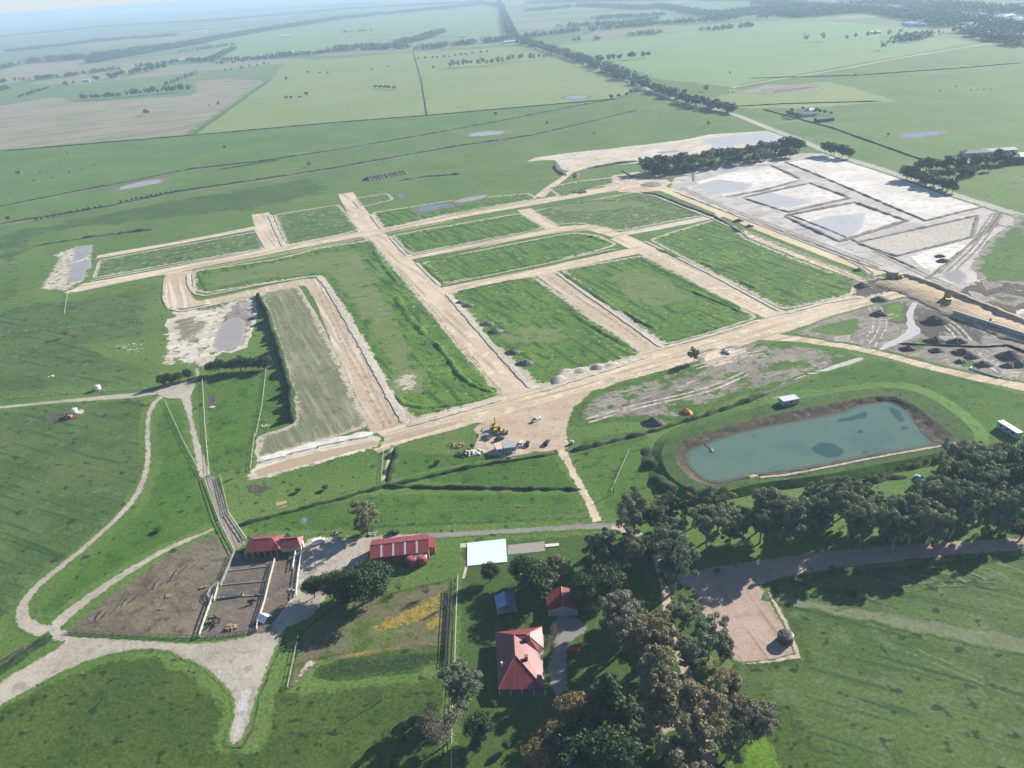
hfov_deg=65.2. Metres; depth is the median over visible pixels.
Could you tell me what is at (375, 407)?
wheel track
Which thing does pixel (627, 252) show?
dirt road
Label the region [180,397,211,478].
gravel track
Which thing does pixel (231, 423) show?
grass field
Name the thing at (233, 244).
grass lot
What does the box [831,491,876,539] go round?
gum tree
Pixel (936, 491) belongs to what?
gum tree
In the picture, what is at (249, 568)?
yard kerb
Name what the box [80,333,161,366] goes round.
grass field
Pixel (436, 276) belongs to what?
grass bank
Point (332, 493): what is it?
drain
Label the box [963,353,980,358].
soil heap
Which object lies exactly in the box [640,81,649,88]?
evergreen tree
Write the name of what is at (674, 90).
evergreen tree
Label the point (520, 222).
grass lot
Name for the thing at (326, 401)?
grass lot
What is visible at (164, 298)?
kerb
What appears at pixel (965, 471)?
gum tree
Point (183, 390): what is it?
gravel track
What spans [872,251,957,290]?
wheel track
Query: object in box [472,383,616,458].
dirt lot
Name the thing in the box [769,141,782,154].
evergreen tree
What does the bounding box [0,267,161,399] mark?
grass field
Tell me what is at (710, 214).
soil bank
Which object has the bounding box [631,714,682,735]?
gravel track
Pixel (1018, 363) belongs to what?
soil heap
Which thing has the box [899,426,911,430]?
pond water
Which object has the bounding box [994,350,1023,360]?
soil heap
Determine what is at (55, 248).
wheel track
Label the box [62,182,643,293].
dirt road
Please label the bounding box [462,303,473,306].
soil heap
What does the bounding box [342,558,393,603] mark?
evergreen tree
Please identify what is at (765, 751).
grass field
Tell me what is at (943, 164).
evergreen tree
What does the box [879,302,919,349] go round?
stream water
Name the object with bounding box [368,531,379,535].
farm scrap
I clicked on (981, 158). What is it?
evergreen tree
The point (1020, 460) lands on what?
evergreen tree
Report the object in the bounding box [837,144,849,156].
evergreen tree
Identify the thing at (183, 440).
fence
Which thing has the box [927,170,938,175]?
evergreen tree
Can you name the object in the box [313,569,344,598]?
evergreen tree
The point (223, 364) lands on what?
evergreen tree
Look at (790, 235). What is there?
soil bank
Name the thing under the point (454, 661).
fence
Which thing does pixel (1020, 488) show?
gum tree
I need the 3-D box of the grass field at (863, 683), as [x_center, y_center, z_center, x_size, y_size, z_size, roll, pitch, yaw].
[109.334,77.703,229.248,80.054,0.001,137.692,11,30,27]
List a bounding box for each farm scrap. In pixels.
[332,529,341,534]
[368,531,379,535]
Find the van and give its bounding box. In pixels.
[311,537,325,545]
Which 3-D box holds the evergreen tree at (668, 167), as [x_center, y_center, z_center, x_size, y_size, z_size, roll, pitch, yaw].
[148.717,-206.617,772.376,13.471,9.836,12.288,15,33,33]
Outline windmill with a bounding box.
[300,517,310,538]
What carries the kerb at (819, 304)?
on the ground at (502, 168)
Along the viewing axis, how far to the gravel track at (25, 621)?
293.24 m
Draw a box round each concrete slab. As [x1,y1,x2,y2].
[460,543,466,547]
[508,541,544,554]
[545,543,558,547]
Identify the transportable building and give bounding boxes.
[996,420,1022,438]
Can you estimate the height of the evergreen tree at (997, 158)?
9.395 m
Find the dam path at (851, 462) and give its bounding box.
[759,441,956,477]
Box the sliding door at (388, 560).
[383,558,393,564]
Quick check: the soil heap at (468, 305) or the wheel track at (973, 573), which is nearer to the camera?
the wheel track at (973, 573)
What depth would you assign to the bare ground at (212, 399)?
402.58 m
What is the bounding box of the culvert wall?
[953,310,1023,335]
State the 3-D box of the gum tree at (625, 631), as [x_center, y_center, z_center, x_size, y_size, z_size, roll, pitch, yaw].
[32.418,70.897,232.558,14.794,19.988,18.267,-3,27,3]
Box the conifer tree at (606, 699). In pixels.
[577,672,638,736]
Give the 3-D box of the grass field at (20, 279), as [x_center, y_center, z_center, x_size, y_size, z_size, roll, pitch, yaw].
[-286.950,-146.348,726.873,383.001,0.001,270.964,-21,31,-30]
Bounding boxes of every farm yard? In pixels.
[64,533,233,638]
[202,553,300,636]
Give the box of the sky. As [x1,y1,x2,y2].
[0,0,239,17]
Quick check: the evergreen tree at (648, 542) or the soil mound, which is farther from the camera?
the soil mound
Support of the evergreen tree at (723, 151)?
on the ground at (502, 168)
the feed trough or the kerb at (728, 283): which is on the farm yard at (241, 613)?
the feed trough
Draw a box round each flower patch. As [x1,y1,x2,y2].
[326,643,421,660]
[357,582,449,638]
[422,612,445,631]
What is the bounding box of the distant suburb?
[7,0,1023,26]
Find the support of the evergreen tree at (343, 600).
on the bare ground at (334, 630)
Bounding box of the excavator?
[492,417,498,429]
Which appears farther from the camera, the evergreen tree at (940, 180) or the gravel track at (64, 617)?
the evergreen tree at (940, 180)
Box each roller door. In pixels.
[550,611,560,616]
[564,610,574,615]
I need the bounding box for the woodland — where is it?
[0,0,1023,112]
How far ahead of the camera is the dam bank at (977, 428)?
328.23 m
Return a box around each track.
[0,368,200,408]
[0,629,285,745]
[1,229,130,265]
[1,229,133,266]
[13,396,162,642]
[47,527,216,627]
[155,380,196,402]
[156,422,210,523]
[162,420,218,521]
[176,219,451,273]
[176,220,453,275]
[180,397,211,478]
[232,685,253,738]
[256,504,575,531]
[256,508,574,535]
[313,283,386,428]
[318,282,393,426]
[325,288,400,424]
[350,197,389,255]
[353,197,394,255]
[398,272,502,391]
[404,328,770,431]
[406,466,554,477]
[407,331,776,436]
[422,470,554,479]
[447,254,616,291]
[449,255,619,292]
[479,229,587,246]
[483,230,587,246]
[548,277,656,349]
[583,460,641,478]
[584,372,744,419]
[588,373,749,422]
[588,464,640,482]
[611,524,719,763]
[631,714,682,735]
[632,247,770,315]
[636,246,775,314]
[670,157,776,172]
[675,158,774,172]
[675,158,779,173]
[681,188,877,266]
[684,187,881,265]
[691,350,760,366]
[695,353,764,368]
[747,232,861,279]
[751,231,865,279]
[761,592,1023,654]
[786,293,893,324]
[792,295,898,327]
[799,340,1012,387]
[799,371,994,420]
[801,338,1013,385]
[801,374,989,421]
[827,579,1003,605]
[833,584,1003,611]
[834,250,875,283]
[835,254,869,281]
[859,306,875,344]
[861,315,898,319]
[865,313,893,317]
[866,307,881,346]
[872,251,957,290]
[872,307,887,347]
[875,577,907,591]
[895,575,929,588]
[902,263,961,289]
[904,649,1011,697]
[908,644,1014,690]
[914,572,948,586]
[920,383,997,442]
[935,570,968,583]
[937,213,993,273]
[943,325,956,336]
[945,213,998,271]
[946,317,973,340]
[948,324,965,339]
[955,213,1002,269]
[956,567,988,580]
[974,359,1013,379]
[976,351,1023,376]
[976,565,1008,578]
[981,357,1023,376]
[989,357,1022,373]
[995,562,1023,573]
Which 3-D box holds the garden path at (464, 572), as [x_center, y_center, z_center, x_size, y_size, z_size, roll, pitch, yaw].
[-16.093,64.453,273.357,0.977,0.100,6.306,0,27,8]
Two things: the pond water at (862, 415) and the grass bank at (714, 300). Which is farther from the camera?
the grass bank at (714, 300)
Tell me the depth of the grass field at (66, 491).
343.95 m
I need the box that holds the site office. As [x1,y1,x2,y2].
[502,441,515,453]
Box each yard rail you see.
[198,595,212,633]
[199,628,256,636]
[214,582,218,601]
[220,549,234,586]
[256,558,274,627]
[295,552,301,595]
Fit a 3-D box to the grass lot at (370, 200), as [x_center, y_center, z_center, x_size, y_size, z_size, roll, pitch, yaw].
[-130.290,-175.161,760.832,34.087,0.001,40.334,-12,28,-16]
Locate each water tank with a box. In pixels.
[70,407,77,414]
[94,384,100,390]
[406,554,417,567]
[416,553,427,566]
[777,629,793,645]
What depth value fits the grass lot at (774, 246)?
541.39 m
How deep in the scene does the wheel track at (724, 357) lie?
408.51 m
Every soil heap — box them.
[455,300,465,303]
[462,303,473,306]
[480,321,493,325]
[487,328,503,333]
[505,349,520,354]
[515,359,533,365]
[853,282,870,287]
[868,310,887,316]
[870,296,888,301]
[898,345,916,350]
[919,315,950,325]
[922,336,945,343]
[928,348,943,352]
[934,254,945,257]
[935,258,950,262]
[945,337,968,344]
[950,348,973,355]
[954,359,966,363]
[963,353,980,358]
[972,360,993,367]
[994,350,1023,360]
[999,362,1014,368]
[1009,360,1023,367]
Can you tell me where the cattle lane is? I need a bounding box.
[204,476,245,549]
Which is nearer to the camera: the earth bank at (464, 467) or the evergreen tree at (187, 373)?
the earth bank at (464, 467)
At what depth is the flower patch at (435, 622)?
252.84 m
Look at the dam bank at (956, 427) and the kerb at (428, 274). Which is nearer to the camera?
the dam bank at (956, 427)
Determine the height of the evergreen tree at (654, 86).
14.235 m
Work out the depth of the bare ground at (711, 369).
404.51 m
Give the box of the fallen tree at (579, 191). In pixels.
[573,190,586,192]
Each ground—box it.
[0,0,1023,764]
[32,408,87,426]
[33,245,98,292]
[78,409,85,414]
[91,391,111,394]
[109,177,170,191]
[158,294,258,372]
[165,312,213,351]
[205,392,218,411]
[210,297,257,352]
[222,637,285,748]
[237,478,282,500]
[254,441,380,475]
[288,578,452,686]
[289,657,319,685]
[386,368,426,396]
[411,203,464,213]
[446,194,492,203]
[462,130,510,136]
[526,131,782,171]
[560,95,591,99]
[569,341,856,425]
[657,343,755,395]
[669,152,1014,276]
[695,166,799,195]
[729,223,878,295]
[732,84,822,94]
[739,591,802,665]
[746,184,844,209]
[762,391,811,400]
[771,86,819,92]
[789,156,978,219]
[789,204,901,238]
[791,296,1023,381]
[849,277,894,298]
[853,320,881,348]
[861,217,974,253]
[897,130,951,138]
[907,241,965,272]
[907,304,988,348]
[914,419,943,442]
[920,224,1016,322]
[943,331,985,345]
[954,279,1023,313]
[956,347,1002,370]
[1011,308,1023,313]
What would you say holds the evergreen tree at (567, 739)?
on the grass field at (518, 721)
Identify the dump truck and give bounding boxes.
[886,272,903,278]
[944,291,951,303]
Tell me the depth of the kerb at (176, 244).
665.63 m
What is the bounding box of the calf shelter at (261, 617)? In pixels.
[256,613,271,623]
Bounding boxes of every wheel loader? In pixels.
[61,413,72,418]
[494,427,507,433]
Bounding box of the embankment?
[875,277,1023,343]
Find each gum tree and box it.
[347,500,379,531]
[437,657,483,710]
[539,553,570,579]
[581,527,617,564]
[597,588,649,655]
[609,526,646,566]
[615,486,655,539]
[622,695,664,747]
[634,609,679,652]
[635,643,685,710]
[637,156,653,172]
[642,495,669,527]
[651,526,700,592]
[653,490,685,518]
[656,712,717,767]
[657,514,688,545]
[659,677,732,742]
[665,592,705,628]
[673,633,709,677]
[680,485,711,517]
[687,346,699,359]
[687,502,731,549]
[690,611,729,659]
[696,157,707,167]
[700,150,714,159]
[700,486,736,531]
[708,659,742,706]
[709,148,721,160]
[710,713,753,763]
[714,631,734,662]
[720,508,745,546]
[728,693,780,741]
[731,505,758,537]
[734,148,745,155]
[740,507,781,543]
[745,144,757,152]
[750,487,781,513]
[754,140,771,149]
[756,148,768,159]
[763,489,802,540]
[764,148,774,157]
[779,495,815,543]
[802,480,825,504]
[807,508,827,535]
[810,489,848,535]
[820,477,855,525]
[831,475,873,497]
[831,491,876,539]
[852,516,875,545]
[863,489,887,503]
[868,495,893,533]
[872,497,922,548]
[885,489,923,514]
[897,492,937,544]
[908,478,932,503]
[909,497,939,536]
[916,498,957,545]
[925,477,964,511]
[928,474,960,495]
[930,450,956,480]
[935,501,977,538]
[941,438,970,461]
[944,479,991,528]
[946,459,985,487]
[958,440,984,463]
[961,443,1007,484]
[974,464,1009,501]
[974,505,1013,533]
[988,489,1023,525]
[999,484,1023,518]
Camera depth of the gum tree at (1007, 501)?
269.36 m
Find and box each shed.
[244,534,303,557]
[370,534,435,564]
[467,539,506,566]
[814,116,834,121]
[985,147,1017,152]
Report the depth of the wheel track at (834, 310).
452.67 m
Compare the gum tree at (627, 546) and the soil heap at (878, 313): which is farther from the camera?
the soil heap at (878, 313)
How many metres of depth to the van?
292.19 m
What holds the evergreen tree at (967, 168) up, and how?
on the ground at (502, 168)
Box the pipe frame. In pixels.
[970,366,1002,377]
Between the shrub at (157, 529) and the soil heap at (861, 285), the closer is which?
the shrub at (157, 529)
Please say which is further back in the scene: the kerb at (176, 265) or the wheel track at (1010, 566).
the kerb at (176, 265)
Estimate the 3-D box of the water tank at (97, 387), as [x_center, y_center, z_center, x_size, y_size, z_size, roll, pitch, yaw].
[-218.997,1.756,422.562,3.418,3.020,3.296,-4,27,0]
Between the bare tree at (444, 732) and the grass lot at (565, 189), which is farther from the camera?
the grass lot at (565, 189)
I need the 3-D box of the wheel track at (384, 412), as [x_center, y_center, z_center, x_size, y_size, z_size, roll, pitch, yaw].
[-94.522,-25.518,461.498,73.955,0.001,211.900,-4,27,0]
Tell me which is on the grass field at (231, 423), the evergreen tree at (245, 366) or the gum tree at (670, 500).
the evergreen tree at (245, 366)
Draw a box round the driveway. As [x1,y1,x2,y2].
[545,615,589,697]
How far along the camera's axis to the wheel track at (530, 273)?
543.67 m
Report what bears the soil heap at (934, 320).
on the bare ground at (976, 334)
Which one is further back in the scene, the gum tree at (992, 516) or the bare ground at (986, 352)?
the bare ground at (986, 352)
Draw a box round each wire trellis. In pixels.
[444,586,448,663]
[447,586,451,662]
[450,588,454,663]
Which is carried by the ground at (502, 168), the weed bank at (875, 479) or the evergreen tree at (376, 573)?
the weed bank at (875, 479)
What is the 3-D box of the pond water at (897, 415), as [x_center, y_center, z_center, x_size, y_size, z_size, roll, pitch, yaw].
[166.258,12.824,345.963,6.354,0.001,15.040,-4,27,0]
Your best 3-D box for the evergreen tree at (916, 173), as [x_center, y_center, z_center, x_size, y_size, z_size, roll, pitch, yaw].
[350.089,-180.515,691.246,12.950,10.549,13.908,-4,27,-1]
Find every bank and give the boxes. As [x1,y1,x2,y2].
[0,99,613,206]
[0,635,53,675]
[2,110,636,223]
[36,239,77,245]
[80,228,154,238]
[218,159,279,169]
[238,483,580,525]
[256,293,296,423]
[316,276,408,423]
[371,251,397,281]
[385,453,555,487]
[386,447,400,481]
[393,296,428,335]
[394,393,497,408]
[397,172,462,180]
[398,216,515,237]
[402,241,412,249]
[412,229,531,251]
[422,264,443,282]
[429,235,562,260]
[433,341,493,392]
[443,257,564,281]
[457,278,526,291]
[551,362,617,384]
[553,165,566,175]
[561,273,619,311]
[568,393,768,451]
[570,311,629,345]
[573,160,637,178]
[582,235,610,243]
[622,170,705,179]
[623,310,656,328]
[640,447,679,495]
[641,192,740,232]
[641,259,740,308]
[652,382,989,498]
[656,248,680,257]
[661,388,974,491]
[670,316,751,340]
[675,396,952,484]
[678,193,888,271]
[691,290,740,311]
[692,164,800,181]
[699,261,716,268]
[727,180,799,196]
[738,280,757,288]
[743,182,851,212]
[772,166,799,177]
[784,201,909,241]
[785,162,985,220]
[790,215,917,268]
[856,215,979,256]
[858,474,908,484]
[896,462,921,469]
[902,274,1023,324]
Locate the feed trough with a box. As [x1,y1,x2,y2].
[219,593,243,598]
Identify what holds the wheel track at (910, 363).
on the dirt road at (1018, 386)
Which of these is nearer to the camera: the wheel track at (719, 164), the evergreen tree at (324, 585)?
the evergreen tree at (324, 585)
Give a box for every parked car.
[387,530,399,535]
[494,436,504,441]
[914,474,926,481]
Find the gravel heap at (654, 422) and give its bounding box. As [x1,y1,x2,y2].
[641,417,664,426]
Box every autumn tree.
[520,736,561,767]
[535,718,559,738]
[552,690,592,725]
[570,644,579,656]
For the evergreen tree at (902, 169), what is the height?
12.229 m
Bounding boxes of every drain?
[0,92,650,207]
[0,101,676,225]
[0,631,50,664]
[235,449,556,521]
[565,375,811,451]
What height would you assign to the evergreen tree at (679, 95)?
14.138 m
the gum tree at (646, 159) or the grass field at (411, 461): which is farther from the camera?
the gum tree at (646, 159)
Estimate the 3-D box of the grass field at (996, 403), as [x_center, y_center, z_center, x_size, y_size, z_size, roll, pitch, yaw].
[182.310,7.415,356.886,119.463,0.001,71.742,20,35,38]
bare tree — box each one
[60,328,68,336]
[234,467,240,474]
[415,700,439,735]
[421,583,430,595]
[421,704,463,746]
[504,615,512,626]
[545,636,560,653]
[548,623,558,637]
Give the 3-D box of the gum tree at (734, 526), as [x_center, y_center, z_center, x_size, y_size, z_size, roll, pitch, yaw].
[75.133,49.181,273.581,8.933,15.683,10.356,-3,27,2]
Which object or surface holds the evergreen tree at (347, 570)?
on the bare ground at (334, 630)
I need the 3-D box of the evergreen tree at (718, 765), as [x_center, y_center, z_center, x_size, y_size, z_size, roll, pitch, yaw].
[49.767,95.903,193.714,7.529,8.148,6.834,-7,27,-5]
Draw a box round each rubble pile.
[447,441,465,447]
[454,450,470,457]
[465,449,483,455]
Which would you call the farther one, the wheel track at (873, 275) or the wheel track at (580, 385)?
the wheel track at (873, 275)
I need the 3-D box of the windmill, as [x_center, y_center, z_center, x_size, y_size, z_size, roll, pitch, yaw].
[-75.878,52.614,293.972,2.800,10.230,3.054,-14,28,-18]
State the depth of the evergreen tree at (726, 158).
792.38 m
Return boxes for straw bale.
[225,623,237,631]
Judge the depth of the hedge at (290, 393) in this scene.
435.04 m
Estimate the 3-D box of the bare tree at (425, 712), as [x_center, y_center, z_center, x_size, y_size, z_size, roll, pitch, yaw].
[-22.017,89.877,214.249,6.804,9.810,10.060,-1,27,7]
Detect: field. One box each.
[0,59,87,84]
[0,78,267,150]
[0,171,341,311]
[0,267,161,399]
[0,397,151,619]
[0,647,450,767]
[33,401,215,618]
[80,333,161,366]
[190,6,506,62]
[194,46,639,134]
[202,368,289,476]
[239,490,586,534]
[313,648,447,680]
[385,447,577,494]
[450,531,733,767]
[556,21,974,87]
[572,426,679,528]
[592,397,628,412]
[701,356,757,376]
[705,80,904,109]
[727,665,878,767]
[728,552,1023,767]
[734,721,790,767]
[742,44,1023,146]
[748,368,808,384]
[769,357,1023,464]
[804,314,866,340]
[880,301,907,323]
[890,716,920,733]
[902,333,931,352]
[951,356,983,372]
[970,225,1023,290]
[980,292,1023,306]
[1013,213,1023,227]
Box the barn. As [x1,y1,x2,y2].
[1006,152,1023,163]
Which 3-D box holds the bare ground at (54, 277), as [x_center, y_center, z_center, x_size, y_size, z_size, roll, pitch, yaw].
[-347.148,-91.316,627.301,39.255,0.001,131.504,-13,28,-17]
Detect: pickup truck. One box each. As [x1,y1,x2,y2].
[484,433,490,439]
[531,416,541,421]
[721,349,731,353]
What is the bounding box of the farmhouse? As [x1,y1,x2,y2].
[495,626,545,695]
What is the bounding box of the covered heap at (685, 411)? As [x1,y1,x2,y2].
[679,408,691,414]
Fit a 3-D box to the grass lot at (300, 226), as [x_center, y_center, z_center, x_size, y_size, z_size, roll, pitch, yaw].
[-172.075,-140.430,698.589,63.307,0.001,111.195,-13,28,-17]
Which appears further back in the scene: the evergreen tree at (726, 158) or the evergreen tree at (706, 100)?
the evergreen tree at (706, 100)
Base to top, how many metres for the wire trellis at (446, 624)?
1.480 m
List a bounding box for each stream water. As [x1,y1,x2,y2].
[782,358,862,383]
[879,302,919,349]
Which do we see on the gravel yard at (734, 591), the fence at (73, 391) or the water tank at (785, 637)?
the water tank at (785, 637)
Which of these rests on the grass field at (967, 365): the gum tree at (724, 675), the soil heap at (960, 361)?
the soil heap at (960, 361)
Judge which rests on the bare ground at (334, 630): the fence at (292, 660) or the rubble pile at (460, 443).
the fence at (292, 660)
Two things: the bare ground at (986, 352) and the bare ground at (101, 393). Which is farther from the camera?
the bare ground at (101, 393)
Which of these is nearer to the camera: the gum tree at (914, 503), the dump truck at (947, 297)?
the gum tree at (914, 503)
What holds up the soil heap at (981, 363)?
on the grass field at (967, 365)
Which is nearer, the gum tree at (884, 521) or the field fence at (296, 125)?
the gum tree at (884, 521)
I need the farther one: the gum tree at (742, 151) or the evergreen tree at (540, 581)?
the gum tree at (742, 151)
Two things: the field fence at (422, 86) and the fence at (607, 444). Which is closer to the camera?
the fence at (607, 444)
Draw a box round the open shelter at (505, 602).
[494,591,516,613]
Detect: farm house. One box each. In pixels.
[799,111,816,116]
[804,108,815,111]
[959,149,992,155]
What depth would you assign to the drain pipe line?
401.52 m
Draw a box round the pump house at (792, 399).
[778,394,799,405]
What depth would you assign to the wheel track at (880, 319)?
439.77 m
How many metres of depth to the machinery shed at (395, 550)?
280.53 m
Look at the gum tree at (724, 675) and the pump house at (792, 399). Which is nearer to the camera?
the gum tree at (724, 675)
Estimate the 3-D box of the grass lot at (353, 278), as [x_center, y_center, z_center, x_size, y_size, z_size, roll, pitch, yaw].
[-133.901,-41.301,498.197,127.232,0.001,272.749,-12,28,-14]
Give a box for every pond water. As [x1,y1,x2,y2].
[66,259,91,283]
[72,245,92,261]
[119,179,160,188]
[212,318,245,351]
[239,301,254,308]
[276,500,286,507]
[418,204,455,211]
[455,196,485,201]
[470,131,503,135]
[565,96,586,98]
[657,150,679,153]
[684,402,939,482]
[699,179,752,193]
[701,132,784,147]
[751,192,812,207]
[766,461,797,471]
[803,213,864,238]
[810,441,845,458]
[834,335,850,341]
[836,410,868,422]
[854,428,865,434]
[859,450,871,454]
[886,405,907,421]
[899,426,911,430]
[904,132,939,136]
[939,336,955,339]
[942,269,966,282]
[968,291,988,301]
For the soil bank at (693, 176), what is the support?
on the ground at (502, 168)
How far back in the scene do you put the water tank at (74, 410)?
398.83 m
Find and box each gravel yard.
[270,533,416,631]
[670,537,1023,663]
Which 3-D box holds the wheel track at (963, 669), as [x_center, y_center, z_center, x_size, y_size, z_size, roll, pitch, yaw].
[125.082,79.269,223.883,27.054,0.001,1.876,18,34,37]
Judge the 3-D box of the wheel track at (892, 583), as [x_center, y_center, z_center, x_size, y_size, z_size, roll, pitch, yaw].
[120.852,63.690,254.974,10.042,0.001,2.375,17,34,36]
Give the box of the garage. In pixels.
[546,586,578,616]
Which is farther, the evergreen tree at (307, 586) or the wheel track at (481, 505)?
the wheel track at (481, 505)
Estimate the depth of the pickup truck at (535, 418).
362.61 m
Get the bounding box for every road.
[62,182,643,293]
[96,226,253,258]
[160,270,409,432]
[250,212,285,248]
[337,192,532,393]
[372,292,906,453]
[380,445,394,481]
[409,225,626,259]
[416,522,627,538]
[442,247,647,293]
[516,208,559,228]
[519,40,1023,216]
[534,154,640,196]
[536,272,666,351]
[556,445,604,522]
[565,422,570,444]
[604,172,672,192]
[609,235,784,317]
[620,210,743,234]
[628,179,886,275]
[730,43,991,87]
[761,334,1023,390]
[921,212,1004,277]
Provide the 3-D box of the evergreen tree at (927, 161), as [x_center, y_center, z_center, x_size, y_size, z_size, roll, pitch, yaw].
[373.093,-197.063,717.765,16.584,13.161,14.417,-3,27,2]
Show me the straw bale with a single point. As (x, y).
(231, 626)
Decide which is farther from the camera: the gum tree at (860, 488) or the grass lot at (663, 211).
the grass lot at (663, 211)
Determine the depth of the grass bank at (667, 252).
562.10 m
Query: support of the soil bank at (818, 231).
on the ground at (502, 168)
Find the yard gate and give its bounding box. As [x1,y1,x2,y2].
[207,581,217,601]
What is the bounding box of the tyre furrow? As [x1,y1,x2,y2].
[178,564,189,574]
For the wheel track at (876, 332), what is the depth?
424.33 m
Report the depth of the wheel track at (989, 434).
349.50 m
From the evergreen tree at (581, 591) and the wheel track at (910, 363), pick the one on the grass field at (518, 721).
the evergreen tree at (581, 591)
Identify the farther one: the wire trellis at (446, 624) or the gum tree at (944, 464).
the gum tree at (944, 464)
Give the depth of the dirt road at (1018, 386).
392.14 m
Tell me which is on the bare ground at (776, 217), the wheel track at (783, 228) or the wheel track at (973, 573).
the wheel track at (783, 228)
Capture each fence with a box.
[0,318,159,332]
[5,99,609,150]
[5,386,154,398]
[68,628,197,637]
[164,399,202,476]
[193,80,269,134]
[202,380,209,475]
[203,476,233,549]
[228,512,246,539]
[255,372,265,435]
[287,635,298,687]
[306,514,589,534]
[413,52,426,114]
[451,575,457,767]
[569,435,646,454]
[611,448,629,488]
[692,101,876,108]
[755,63,1016,77]
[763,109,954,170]
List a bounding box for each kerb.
[69,275,158,293]
[92,248,265,280]
[100,230,252,258]
[162,283,169,307]
[168,293,265,311]
[186,273,194,291]
[192,276,314,295]
[219,594,264,597]
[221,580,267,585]
[227,565,270,571]
[254,229,266,247]
[256,432,372,461]
[267,214,285,246]
[286,231,365,246]
[370,214,382,229]
[385,200,536,229]
[389,236,407,255]
[405,397,505,426]
[411,229,545,255]
[416,262,440,285]
[441,249,614,285]
[445,293,532,388]
[538,356,647,391]
[555,272,663,347]
[644,241,781,311]
[652,195,745,233]
[664,320,760,347]
[672,190,882,270]
[783,296,862,314]
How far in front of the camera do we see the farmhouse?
229.91 m
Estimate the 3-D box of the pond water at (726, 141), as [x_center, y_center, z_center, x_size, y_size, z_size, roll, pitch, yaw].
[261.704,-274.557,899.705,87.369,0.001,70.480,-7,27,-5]
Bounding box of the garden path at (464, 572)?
[462,566,467,578]
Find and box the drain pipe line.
[898,342,1023,351]
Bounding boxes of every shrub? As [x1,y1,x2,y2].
[153,525,162,531]
[360,525,369,532]
[467,738,482,753]
[489,700,496,708]
[501,739,510,749]
[583,601,598,613]
[828,565,835,570]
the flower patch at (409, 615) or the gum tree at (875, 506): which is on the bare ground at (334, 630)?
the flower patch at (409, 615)
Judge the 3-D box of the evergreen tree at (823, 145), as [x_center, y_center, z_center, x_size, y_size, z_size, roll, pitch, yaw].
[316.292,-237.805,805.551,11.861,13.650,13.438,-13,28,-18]
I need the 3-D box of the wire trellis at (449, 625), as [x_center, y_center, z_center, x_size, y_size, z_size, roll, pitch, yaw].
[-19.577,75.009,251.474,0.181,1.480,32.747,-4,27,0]
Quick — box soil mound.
[640,182,660,186]
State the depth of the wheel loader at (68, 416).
395.11 m
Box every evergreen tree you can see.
[155,374,166,385]
[164,373,177,383]
[173,372,182,380]
[181,369,192,379]
[204,361,212,372]
[210,358,222,372]
[220,361,226,371]
[226,358,234,370]
[231,355,245,371]
[241,358,249,369]
[244,357,256,368]
[255,357,261,368]
[259,354,273,368]
[299,575,319,597]
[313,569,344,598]
[329,565,371,600]
[333,592,350,607]
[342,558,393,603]
[463,708,494,742]
[480,561,500,581]
[506,554,539,581]
[515,559,559,598]
[544,712,600,767]
[567,572,598,602]
[580,723,644,767]
[590,560,626,593]
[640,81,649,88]
[640,159,656,172]
[640,537,658,559]
[648,164,664,174]
[648,610,674,628]
[650,84,658,91]
[650,154,663,163]
[654,87,661,93]
[657,155,671,165]
[660,165,671,174]
[663,88,674,96]
[669,87,679,97]
[669,152,690,163]
[672,165,680,170]
[678,92,685,101]
[682,162,694,171]
[688,155,696,162]
[689,96,699,105]
[694,95,704,102]
[704,97,709,104]
[706,159,717,166]
[707,98,719,108]
[713,762,724,767]
[714,101,723,107]
[717,147,732,157]
[720,156,729,163]
[727,147,743,156]
[728,156,735,163]
[730,104,737,112]
[733,154,745,163]
[752,153,760,161]
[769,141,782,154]
[771,141,783,153]
[776,136,798,146]
[777,147,793,157]
[777,152,784,158]
[787,146,798,156]
[792,142,802,148]
[796,139,806,150]
[820,141,830,153]
[825,142,835,152]
[828,144,839,155]
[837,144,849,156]
[844,147,854,157]
[898,165,911,178]
[903,165,922,178]
[909,169,924,180]
[913,162,924,167]
[918,156,936,170]
[919,171,935,184]
[926,177,939,186]
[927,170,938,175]
[934,159,941,168]
[936,177,947,185]
[938,161,949,167]
[940,177,958,190]
[943,155,957,167]
[945,169,955,177]
[948,183,959,192]
[956,156,967,167]
[957,168,967,176]
[962,165,971,174]
[968,167,977,174]
[970,157,979,165]
[972,153,985,163]
[984,155,994,163]
[984,163,994,171]
[991,441,1021,465]
[993,148,1011,162]
[993,155,1000,162]
[1003,155,1013,163]
[1003,462,1023,487]
[1006,443,1023,465]
[1008,451,1023,466]
[1010,518,1023,538]
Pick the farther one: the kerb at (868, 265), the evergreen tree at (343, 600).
the kerb at (868, 265)
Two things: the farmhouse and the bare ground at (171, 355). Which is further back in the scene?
the bare ground at (171, 355)
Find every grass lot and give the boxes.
[92,232,263,277]
[192,240,500,419]
[196,246,428,396]
[255,286,367,458]
[274,205,358,244]
[356,193,392,206]
[373,193,536,227]
[392,213,544,253]
[423,233,615,282]
[450,276,643,385]
[482,320,585,352]
[534,192,705,230]
[546,198,657,213]
[548,177,614,196]
[562,255,755,343]
[599,264,707,310]
[651,219,857,308]
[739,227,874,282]
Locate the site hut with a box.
[494,442,502,454]

